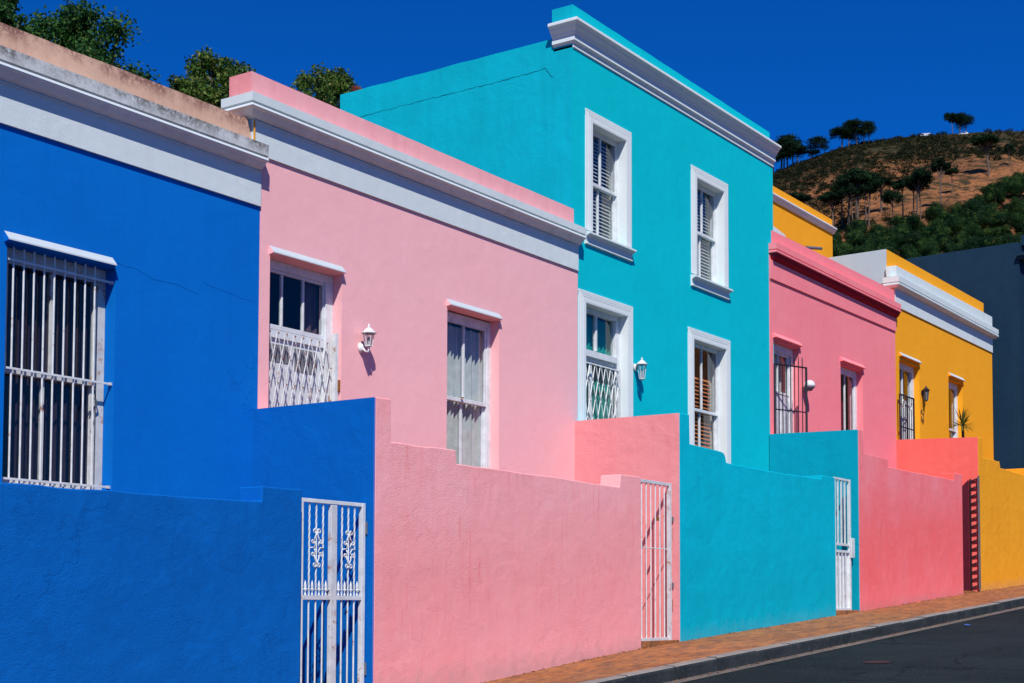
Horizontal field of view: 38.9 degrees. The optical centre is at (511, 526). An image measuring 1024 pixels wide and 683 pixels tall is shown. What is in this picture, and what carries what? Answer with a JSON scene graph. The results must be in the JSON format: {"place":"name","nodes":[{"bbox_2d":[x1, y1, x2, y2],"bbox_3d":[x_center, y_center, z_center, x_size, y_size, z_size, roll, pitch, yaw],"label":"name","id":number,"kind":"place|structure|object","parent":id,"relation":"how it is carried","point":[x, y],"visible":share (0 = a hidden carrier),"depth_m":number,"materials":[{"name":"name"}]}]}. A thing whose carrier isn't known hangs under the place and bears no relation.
{"place":"outdoors","nodes":[
{"label":"outdoors","id":0,"kind":"place"},
{"bbox_2d":[0,0,28,31],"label":"leafy tree","id":1,"kind":"object","parent":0,"point":[8,8],"visible":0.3,"depth_m":30.40,"materials":[{"name":"green plant"}]},
{"bbox_2d":[17,0,160,84],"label":"leafy tree","id":2,"kind":"object","parent":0,"point":[73,29],"visible":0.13,"depth_m":32.24,"materials":[{"name":"green plant"}]},
{"bbox_2d":[166,45,255,108],"bbox_3d":[-7.309,-2.943,35.245,2.853,17.718,3.131,-2,-4,34],"label":"leafy tree","id":3,"kind":"object","parent":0,"point":[196,81],"visible":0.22,"depth_m":35.26,"materials":[{"name":"green plant"}]},
{"bbox_2d":[290,62,360,108],"bbox_3d":[-5.019,-3.185,38.784,2.706,18.609,2.890,0,-3,12],"label":"leafy tree","id":4,"kind":"object","parent":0,"point":[331,86],"visible":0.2,"depth_m":38.60,"materials":[{"name":"green plant"}]},
{"bbox_2d":[13,0,1023,171],"label":"sky","id":5,"kind":"structure","parent":0,"point":[805,68],"materials":[{"name":"blue"}]},
{"bbox_2d":[483,585,1023,682],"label":"pavement","id":6,"kind":"structure","parent":0,"point":[622,663],"depth_m":18.25,"materials":[{"name":"brick"}]},
{"bbox_2d":[253,397,640,682],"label":"boundary wall","id":7,"kind":"structure","parent":6,"relation":"on","point":[473,574],"depth_m":14.45,"materials":[{"name":"pink paint"}]},
{"bbox_2d":[300,498,367,682],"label":"garden gate","id":8,"kind":"structure","parent":7,"relation":"attached to","point":[331,596],"depth_m":13.17,"materials":[{"name":"white metal"}]},
{"bbox_2d":[575,413,835,641],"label":"boundary wall","id":9,"kind":"structure","parent":6,"relation":"on","point":[753,548],"depth_m":19.40,"materials":[{"name":"teal paint"}]},
{"bbox_2d":[641,479,673,640],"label":"garden gate","id":10,"kind":"structure","parent":9,"relation":"attached to","point":[670,519],"depth_m":18.28,"materials":[{"name":"white metal"}]},
{"bbox_2d":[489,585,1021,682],"bbox_3d":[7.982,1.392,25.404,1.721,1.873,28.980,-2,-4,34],"label":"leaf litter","id":11,"kind":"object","parent":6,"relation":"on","point":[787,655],"visible":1,"depth_m":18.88,"materials":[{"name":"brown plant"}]},
{"bbox_2d":[578,596,1023,682],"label":"kerb","id":12,"kind":"structure","parent":6,"relation":"on","point":[692,668],"depth_m":17.63,"materials":[{"name":"grey concrete"}]},
{"bbox_2d":[769,429,963,611],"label":"boundary wall","id":13,"kind":"structure","parent":6,"relation":"on","point":[907,530],"depth_m":24.65,"materials":[{"name":"pink paint"}]},
{"bbox_2d":[834,477,854,609],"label":"garden gate","id":14,"kind":"structure","parent":13,"relation":"attached to","point":[843,582],"depth_m":23.29,"materials":[{"name":"white metal"}]},
{"bbox_2d":[896,437,1023,591],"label":"boundary wall","id":15,"kind":"structure","parent":6,"relation":"on","point":[1002,523],"depth_m":29.55,"materials":[{"name":"paint"}]},
{"bbox_2d":[962,476,980,590],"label":"garden gate","id":16,"kind":"structure","parent":15,"relation":"attached to","point":[967,549],"depth_m":28.95,"materials":[{"name":"red metal"}]},
{"bbox_2d":[683,608,1023,682],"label":"road","id":17,"kind":"structure","parent":0,"point":[988,649],"depth_m":16.48,"materials":[{"name":"asphalt"}]},
{"bbox_2d":[665,606,1023,682],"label":"gutter","id":18,"kind":"object","parent":17,"relation":"on","point":[794,656],"visible":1,"depth_m":18.26,"materials":[{"name":"concrete"}]},
{"bbox_2d":[774,131,1023,256],"bbox_3d":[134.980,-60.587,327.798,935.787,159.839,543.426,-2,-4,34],"label":"hill","id":19,"kind":"structure","parent":0,"point":[968,182],"depth_m":395.90,"materials":[{"name":"soil"}]},
{"bbox_2d":[773,133,804,169],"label":"pine tree","id":20,"kind":"object","parent":19,"relation":"on","point":[791,136],"visible":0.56,"depth_m":495.13,"materials":[{"name":"green plant"}]},
{"bbox_2d":[778,137,800,165],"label":"pine tree","id":21,"kind":"object","parent":19,"relation":"on","point":[784,147],"visible":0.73,"depth_m":493.58,"materials":[{"name":"green plant"}]},
{"bbox_2d":[779,139,806,166],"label":"pine tree","id":22,"kind":"object","parent":19,"relation":"on","point":[792,150],"visible":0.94,"depth_m":493.13,"materials":[{"name":"green plant"}]},
{"bbox_2d":[789,192,812,202],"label":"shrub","id":23,"kind":"object","parent":19,"relation":"on","point":[802,198],"visible":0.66,"depth_m":373.24,"materials":[{"name":"green plant"}]},
{"bbox_2d":[806,135,830,154],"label":"pine tree","id":24,"kind":"object","parent":19,"relation":"on","point":[821,141],"visible":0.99,"depth_m":494.72,"materials":[{"name":"green plant"}]},
{"bbox_2d":[815,191,844,225],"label":"pine tree","id":25,"kind":"object","parent":19,"relation":"on","point":[831,199],"visible":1,"depth_m":348.00,"materials":[{"name":"green plant"}]},
{"bbox_2d":[827,183,843,227],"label":"pine tree","id":26,"kind":"object","parent":19,"relation":"on","point":[833,189],"visible":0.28,"depth_m":354.02,"materials":[{"name":"green plant"}]},
{"bbox_2d":[829,125,848,147],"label":"pine tree","id":27,"kind":"object","parent":19,"relation":"on","point":[836,131],"visible":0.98,"depth_m":492.55,"materials":[{"name":"green plant"}]},
{"bbox_2d":[833,240,854,256],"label":"woodland tree","id":28,"kind":"object","parent":19,"relation":"on","point":[843,248],"visible":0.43,"depth_m":294.93,"materials":[{"name":"green plant"}]},
{"bbox_2d":[836,182,863,226],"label":"pine tree","id":29,"kind":"object","parent":19,"relation":"on","point":[851,191],"visible":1,"depth_m":345.64,"materials":[{"name":"green plant"}]},
{"bbox_2d":[838,126,861,146],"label":"pine tree","id":30,"kind":"object","parent":19,"relation":"on","point":[849,132],"visible":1,"depth_m":491.87,"materials":[{"name":"green plant"}]},
{"bbox_2d":[833,166,869,224],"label":"pine tree","id":31,"kind":"object","parent":19,"relation":"on","point":[846,177],"visible":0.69,"depth_m":347.09,"materials":[{"name":"green plant"}]},
{"bbox_2d":[842,118,863,145],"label":"pine tree","id":32,"kind":"object","parent":19,"relation":"on","point":[855,122],"visible":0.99,"depth_m":490.76,"materials":[{"name":"green plant"}]},
{"bbox_2d":[843,217,868,233],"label":"woodland tree","id":33,"kind":"object","parent":19,"relation":"on","point":[857,224],"visible":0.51,"depth_m":322.72,"materials":[{"name":"green plant"}]},
{"bbox_2d":[841,169,875,219],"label":"pine tree","id":34,"kind":"object","parent":19,"relation":"on","point":[862,177],"visible":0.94,"depth_m":344.75,"materials":[{"name":"green plant"}]},
{"bbox_2d":[845,232,873,249],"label":"woodland tree","id":35,"kind":"object","parent":19,"relation":"on","point":[858,239],"visible":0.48,"depth_m":300.42,"materials":[{"name":"green plant"}]},
{"bbox_2d":[849,244,876,253],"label":"woodland tree","id":36,"kind":"object","parent":19,"relation":"on","point":[860,249],"visible":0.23,"depth_m":290.52,"materials":[{"name":"green plant"}]},
{"bbox_2d":[856,180,879,221],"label":"pine tree","id":37,"kind":"object","parent":19,"relation":"on","point":[865,187],"visible":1,"depth_m":344.56,"materials":[{"name":"green plant"}]},
{"bbox_2d":[859,120,877,142],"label":"pine tree","id":38,"kind":"object","parent":19,"relation":"on","point":[868,124],"visible":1,"depth_m":488.21,"materials":[{"name":"green plant"}]},
{"bbox_2d":[857,172,884,226],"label":"pine tree","id":39,"kind":"object","parent":19,"relation":"on","point":[878,181],"visible":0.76,"depth_m":345.57,"materials":[{"name":"green plant"}]},
{"bbox_2d":[864,231,884,246],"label":"woodland tree","id":40,"kind":"object","parent":19,"relation":"on","point":[873,235],"visible":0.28,"depth_m":310.26,"materials":[{"name":"green plant"}]},
{"bbox_2d":[865,223,885,237],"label":"woodland tree","id":41,"kind":"object","parent":19,"relation":"on","point":[873,228],"visible":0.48,"depth_m":312.49,"materials":[{"name":"green plant"}]},
{"bbox_2d":[878,176,894,211],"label":"pine tree","id":42,"kind":"object","parent":19,"relation":"on","point":[887,182],"visible":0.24,"depth_m":365.25,"materials":[{"name":"green plant"}]},
{"bbox_2d":[874,231,900,249],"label":"woodland tree","id":43,"kind":"object","parent":19,"relation":"on","point":[883,240],"visible":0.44,"depth_m":301.30,"materials":[{"name":"green plant"}]},
{"bbox_2d":[874,239,900,253],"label":"woodland tree","id":44,"kind":"object","parent":19,"relation":"on","point":[887,246],"visible":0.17,"depth_m":290.99,"materials":[{"name":"green plant"}]},
{"bbox_2d":[880,189,903,226],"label":"pine tree","id":45,"kind":"object","parent":19,"relation":"on","point":[888,196],"visible":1,"depth_m":332.45,"materials":[{"name":"green plant"}]},
{"bbox_2d":[773,127,1023,257],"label":"hill scrub","id":46,"kind":"object","parent":19,"relation":"on","point":[922,146],"visible":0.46,"depth_m":449.02,"materials":[{"name":"green plant"}]},
{"bbox_2d":[890,178,906,216],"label":"pine tree","id":47,"kind":"object","parent":19,"relation":"on","point":[897,185],"visible":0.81,"depth_m":347.53,"materials":[{"name":"green plant"}]},
{"bbox_2d":[885,223,913,256],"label":"woodland tree","id":48,"kind":"object","parent":19,"relation":"on","point":[902,230],"visible":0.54,"depth_m":305.83,"materials":[{"name":"green plant"}]},
{"bbox_2d":[890,213,921,234],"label":"woodland tree","id":49,"kind":"object","parent":19,"relation":"on","point":[913,221],"visible":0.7,"depth_m":318.10,"materials":[{"name":"green plant"}]},
{"bbox_2d":[897,243,914,255],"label":"woodland tree","id":50,"kind":"object","parent":19,"relation":"on","point":[909,247],"visible":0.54,"depth_m":301.70,"materials":[{"name":"green plant"}]},
{"bbox_2d":[899,226,931,247],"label":"woodland tree","id":51,"kind":"object","parent":19,"relation":"on","point":[920,235],"visible":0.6,"depth_m":303.67,"materials":[{"name":"green plant"}]},
{"bbox_2d":[902,167,934,213],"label":"pine tree","id":52,"kind":"object","parent":19,"relation":"on","point":[919,174],"visible":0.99,"depth_m":340.19,"materials":[{"name":"green plant"}]},
{"bbox_2d":[908,179,930,218],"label":"pine tree","id":53,"kind":"object","parent":19,"relation":"on","point":[923,186],"visible":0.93,"depth_m":343.11,"materials":[{"name":"green plant"}]},
{"bbox_2d":[913,236,939,255],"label":"woodland tree","id":54,"kind":"object","parent":19,"relation":"on","point":[923,243],"visible":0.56,"depth_m":296.40,"materials":[{"name":"green plant"}]},
{"bbox_2d":[917,245,940,255],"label":"woodland tree","id":55,"kind":"object","parent":19,"relation":"on","point":[928,251],"visible":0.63,"depth_m":293.60,"materials":[{"name":"green plant"}]},
{"bbox_2d":[923,201,949,224],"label":"woodland tree","id":56,"kind":"object","parent":19,"relation":"on","point":[933,210],"visible":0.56,"depth_m":328.78,"materials":[{"name":"green plant"}]},
{"bbox_2d":[923,218,952,236],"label":"woodland tree","id":57,"kind":"object","parent":19,"relation":"on","point":[943,227],"visible":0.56,"depth_m":311.55,"materials":[{"name":"green plant"}]},
{"bbox_2d":[930,228,947,245],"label":"woodland tree","id":58,"kind":"object","parent":19,"relation":"on","point":[938,234],"visible":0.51,"depth_m":306.05,"materials":[{"name":"green plant"}]},
{"bbox_2d":[930,157,951,205],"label":"pine tree","id":59,"kind":"object","parent":19,"relation":"on","point":[940,165],"visible":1,"depth_m":360.77,"materials":[{"name":"green plant"}]},
{"bbox_2d":[936,235,954,252],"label":"woodland tree","id":60,"kind":"object","parent":19,"relation":"on","point":[946,243],"visible":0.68,"depth_m":299.74,"materials":[{"name":"green plant"}]},
{"bbox_2d":[942,167,960,193],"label":"pine tree","id":61,"kind":"object","parent":19,"relation":"on","point":[951,171],"visible":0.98,"depth_m":376.86,"materials":[{"name":"green plant"}]},
{"bbox_2d":[947,201,961,213],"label":"woodland tree","id":62,"kind":"object","parent":19,"relation":"on","point":[953,209],"visible":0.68,"depth_m":337.26,"materials":[{"name":"green plant"}]},
{"bbox_2d":[943,213,966,236],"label":"woodland tree","id":63,"kind":"object","parent":19,"relation":"on","point":[952,221],"visible":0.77,"depth_m":313.92,"materials":[{"name":"green plant"}]},
{"bbox_2d":[945,239,968,252],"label":"woodland tree","id":64,"kind":"object","parent":19,"relation":"on","point":[958,246],"visible":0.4,"depth_m":287.23,"materials":[{"name":"green plant"}]},
{"bbox_2d":[951,230,971,243],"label":"woodland tree","id":65,"kind":"object","parent":19,"relation":"on","point":[962,235],"visible":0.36,"depth_m":301.23,"materials":[{"name":"green plant"}]},
{"bbox_2d":[953,208,976,232],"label":"woodland tree","id":66,"kind":"object","parent":19,"relation":"on","point":[961,214],"visible":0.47,"depth_m":317.95,"materials":[{"name":"green plant"}]},
{"bbox_2d":[955,113,975,131],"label":"pine tree","id":67,"kind":"object","parent":19,"relation":"on","point":[967,120],"visible":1,"depth_m":483.34,"materials":[{"name":"green plant"}]},
{"bbox_2d":[962,221,981,237],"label":"woodland tree","id":68,"kind":"object","parent":19,"relation":"on","point":[972,228],"visible":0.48,"depth_m":308.79,"materials":[{"name":"green plant"}]},
{"bbox_2d":[960,199,992,225],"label":"woodland tree","id":69,"kind":"object","parent":19,"relation":"on","point":[976,207],"visible":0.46,"depth_m":323.14,"materials":[{"name":"green plant"}]},
{"bbox_2d":[963,212,989,227],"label":"woodland tree","id":70,"kind":"object","parent":19,"relation":"on","point":[980,220],"visible":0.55,"depth_m":317.92,"materials":[{"name":"green plant"}]},
{"bbox_2d":[962,235,993,249],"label":"woodland tree","id":71,"kind":"object","parent":19,"relation":"on","point":[984,240],"visible":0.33,"depth_m":279.62,"materials":[{"name":"green plant"}]},
{"bbox_2d":[974,227,992,237],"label":"woodland tree","id":72,"kind":"object","parent":19,"relation":"on","point":[985,232],"visible":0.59,"depth_m":302.98,"materials":[{"name":"green plant"}]},
{"bbox_2d":[968,134,1001,175],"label":"pine tree","id":73,"kind":"object","parent":19,"relation":"on","point":[986,140],"visible":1,"depth_m":394.18,"materials":[{"name":"green plant"}]},
{"bbox_2d":[983,202,999,212],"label":"woodland tree","id":74,"kind":"object","parent":19,"relation":"on","point":[991,207],"visible":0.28,"depth_m":330.57,"materials":[{"name":"green plant"}]},
{"bbox_2d":[983,176,1010,212],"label":"woodland tree","id":75,"kind":"object","parent":19,"relation":"on","point":[996,197],"visible":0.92,"depth_m":343.04,"materials":[{"name":"green plant"}]},
{"bbox_2d":[984,209,1011,228],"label":"woodland tree","id":76,"kind":"object","parent":19,"relation":"on","point":[998,220],"visible":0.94,"depth_m":318.04,"materials":[{"name":"green plant"}]},
{"bbox_2d":[994,224,1013,238],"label":"woodland tree","id":77,"kind":"object","parent":19,"relation":"on","point":[1004,230],"visible":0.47,"depth_m":302.17,"materials":[{"name":"green plant"}]},
{"bbox_2d":[997,233,1017,244],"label":"woodland tree","id":78,"kind":"object","parent":19,"relation":"on","point":[1009,238],"visible":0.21,"depth_m":286.08,"materials":[{"name":"green plant"}]},
{"bbox_2d":[1004,196,1023,218],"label":"woodland tree","id":79,"kind":"object","parent":19,"relation":"on","point":[1014,203],"visible":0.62,"depth_m":329.88,"materials":[{"name":"green plant"}]},
{"bbox_2d":[1005,180,1023,201],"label":"woodland tree","id":80,"kind":"object","parent":19,"relation":"on","point":[1015,188],"visible":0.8,"depth_m":349.95,"materials":[{"name":"green plant"}]},
{"bbox_2d":[1010,213,1023,233],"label":"woodland tree","id":81,"kind":"object","parent":19,"relation":"on","point":[1018,221],"visible":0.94,"depth_m":308.61,"materials":[{"name":"green plant"}]},
{"bbox_2d":[948,407,976,437],"bbox_3d":[9.793,-1.719,31.585,0.725,1.864,0.687,0,-3,11],"label":"yucca plant","id":82,"kind":"object","parent":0,"point":[962,423],"visible":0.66,"depth_m":31.62,"materials":[{"name":"green plant"}]},
{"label":"yard ground","id":83,"kind":"structure","parent":0,"visible":0},
{"bbox_2d":[0,22,268,499],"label":"terrace house","id":84,"kind":"structure","parent":83,"relation":"on","point":[130,204],"depth_m":13.14,"materials":[{"name":"blue paint"}]},
{"bbox_2d":[2,247,113,489],"bbox_3d":[-4.029,-1.309,12.641,0.263,2.078,1.149,-2,-4,34],"label":"window","id":85,"kind":"structure","parent":84,"relation":"in","point":[48,430],"depth_m":12.71,"materials":[{"name":"white paint"}]},
{"bbox_2d":[0,483,301,682],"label":"boundary wall","id":86,"kind":"structure","parent":83,"relation":"on","point":[104,586],"depth_m":11.24,"materials":[{"name":"blue paint"}]},
{"bbox_2d":[221,71,586,480],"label":"terrace house","id":87,"kind":"structure","parent":83,"relation":"on","point":[404,247],"depth_m":16.70,"materials":[{"name":"pink paint"}]},
{"bbox_2d":[268,259,339,407],"bbox_3d":[-2.268,-1.433,15.194,0.285,2.599,1.108,-2,-4,34],"label":"door","id":88,"kind":"structure","parent":87,"relation":"in","point":[303,363],"depth_m":15.34,"materials":[{"name":"white paint"}]},
{"bbox_2d":[358,324,376,352],"bbox_3d":[-1.574,-2.051,15.790,0.211,0.320,0.172,-2,-4,34],"label":"wall lamp","id":89,"kind":"object","parent":87,"relation":"attached to","point":[368,330],"visible":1,"depth_m":15.77,"materials":[{"name":"white metal"}]},
{"bbox_2d":[447,311,490,467],"bbox_3d":[-0.622,-1.500,17.675,0.166,2.133,1.087,-2,-4,34],"label":"window","id":90,"kind":"structure","parent":87,"relation":"in","point":[468,352],"depth_m":17.85,"materials":[{"name":"white paint"}]},
{"bbox_2d":[340,4,780,470],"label":"terrace house","id":91,"kind":"structure","parent":83,"relation":"on","point":[655,174],"depth_m":21.24,"materials":[{"name":"teal paint"}]},
{"bbox_2d":[586,307,620,419],"bbox_3d":[1.224,-1.724,20.297,0.239,2.582,1.277,-2,-4,34],"label":"door","id":92,"kind":"structure","parent":91,"relation":"in","point":[603,372],"depth_m":20.47,"materials":[{"name":"white paint"}]},
{"bbox_2d":[593,130,617,241],"bbox_3d":[1.239,-4.783,20.541,0.146,1.515,1.055,-2,-4,34],"label":"window","id":93,"kind":"structure","parent":91,"relation":"in","point":[612,190],"depth_m":20.79,"materials":[{"name":"white paint"}]},
{"bbox_2d":[633,358,647,380],"bbox_3d":[1.845,-2.257,20.777,0.211,0.343,0.172,-2,-4,34],"label":"wall lamp","id":94,"kind":"object","parent":91,"relation":"attached to","point":[641,362],"visible":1,"depth_m":20.75,"materials":[{"name":"metal"}]},
{"bbox_2d":[694,343,718,450],"bbox_3d":[2.989,-1.795,22.940,0.149,2.122,1.271,-2,-4,34],"label":"window","id":95,"kind":"structure","parent":91,"relation":"in","point":[712,413],"depth_m":23.27,"materials":[{"name":"white paint"}]},
{"bbox_2d":[697,184,716,282],"bbox_3d":[3.012,-4.641,23.114,0.146,1.525,1.076,-2,-4,34],"label":"window","id":96,"kind":"structure","parent":91,"relation":"in","point":[711,254],"depth_m":23.38,"materials":[{"name":"white paint"}]},
{"bbox_2d":[641,640,678,647],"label":"brick steps","id":97,"kind":"structure","parent":83,"relation":"on","point":[647,644],"depth_m":17.90,"materials":[{"name":"orange brick"}]},
{"bbox_2d":[694,230,900,468],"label":"terrace house","id":98,"kind":"structure","parent":83,"relation":"on","point":[832,323],"depth_m":26.89,"materials":[{"name":"pink paint"}]},
{"bbox_2d":[774,343,793,433],"bbox_3d":[4.601,-1.884,25.315,0.190,2.574,1.101,-2,-4,34],"label":"door","id":99,"kind":"structure","parent":98,"relation":"in","point":[779,350],"depth_m":25.54,"materials":[{"name":"white paint"}]},
{"bbox_2d":[774,355,807,433],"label":"security gate","id":100,"kind":"structure","parent":98,"relation":"attached to","point":[806,403],"depth_m":24.98,"materials":[{"name":"black metal"}]},
{"bbox_2d":[840,366,856,429],"bbox_3d":[6.320,-1.949,27.832,0.193,2.188,1.141,-2,-4,34],"label":"window","id":101,"kind":"structure","parent":98,"relation":"in","point":[852,375],"depth_m":28.16,"materials":[{"name":"white paint"}]},
{"bbox_2d":[773,186,836,392],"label":"house","id":102,"kind":"structure","parent":83,"relation":"on","point":[799,222],"depth_m":29.79,"materials":[{"name":"yellow painted plaster"},{"name":"white paint"}]},
{"bbox_2d":[829,249,998,459],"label":"terrace house","id":103,"kind":"structure","parent":83,"relation":"on","point":[946,334],"depth_m":32.07,"materials":[{"name":"yellow painted plaster"},{"name":"white paint"}]},
{"bbox_2d":[899,362,913,439],"bbox_3d":[8.213,-2.165,30.529,0.100,2.529,1.236,-2,-4,34],"label":"door","id":104,"kind":"structure","parent":103,"relation":"in","point":[909,370],"depth_m":30.85,"materials":[{"name":"white paint"}]},
{"bbox_2d":[899,393,914,439],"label":"security gate","id":105,"kind":"structure","parent":103,"relation":"attached to","point":[902,402],"depth_m":30.05,"materials":[{"name":"metal"}]},
{"bbox_2d":[948,382,957,437],"bbox_3d":[9.958,-2.227,33.090,0.110,2.143,1.033,-2,-4,34],"label":"window","id":106,"kind":"structure","parent":103,"relation":"in","point":[953,387],"depth_m":33.43,"materials":[{"name":"white paint"}]},
{"bbox_2d":[905,235,1023,468],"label":"terrace house","id":107,"kind":"structure","parent":83,"relation":"on","point":[991,278],"depth_m":36.00,"materials":[{"name":"dark blue painted plaster"}]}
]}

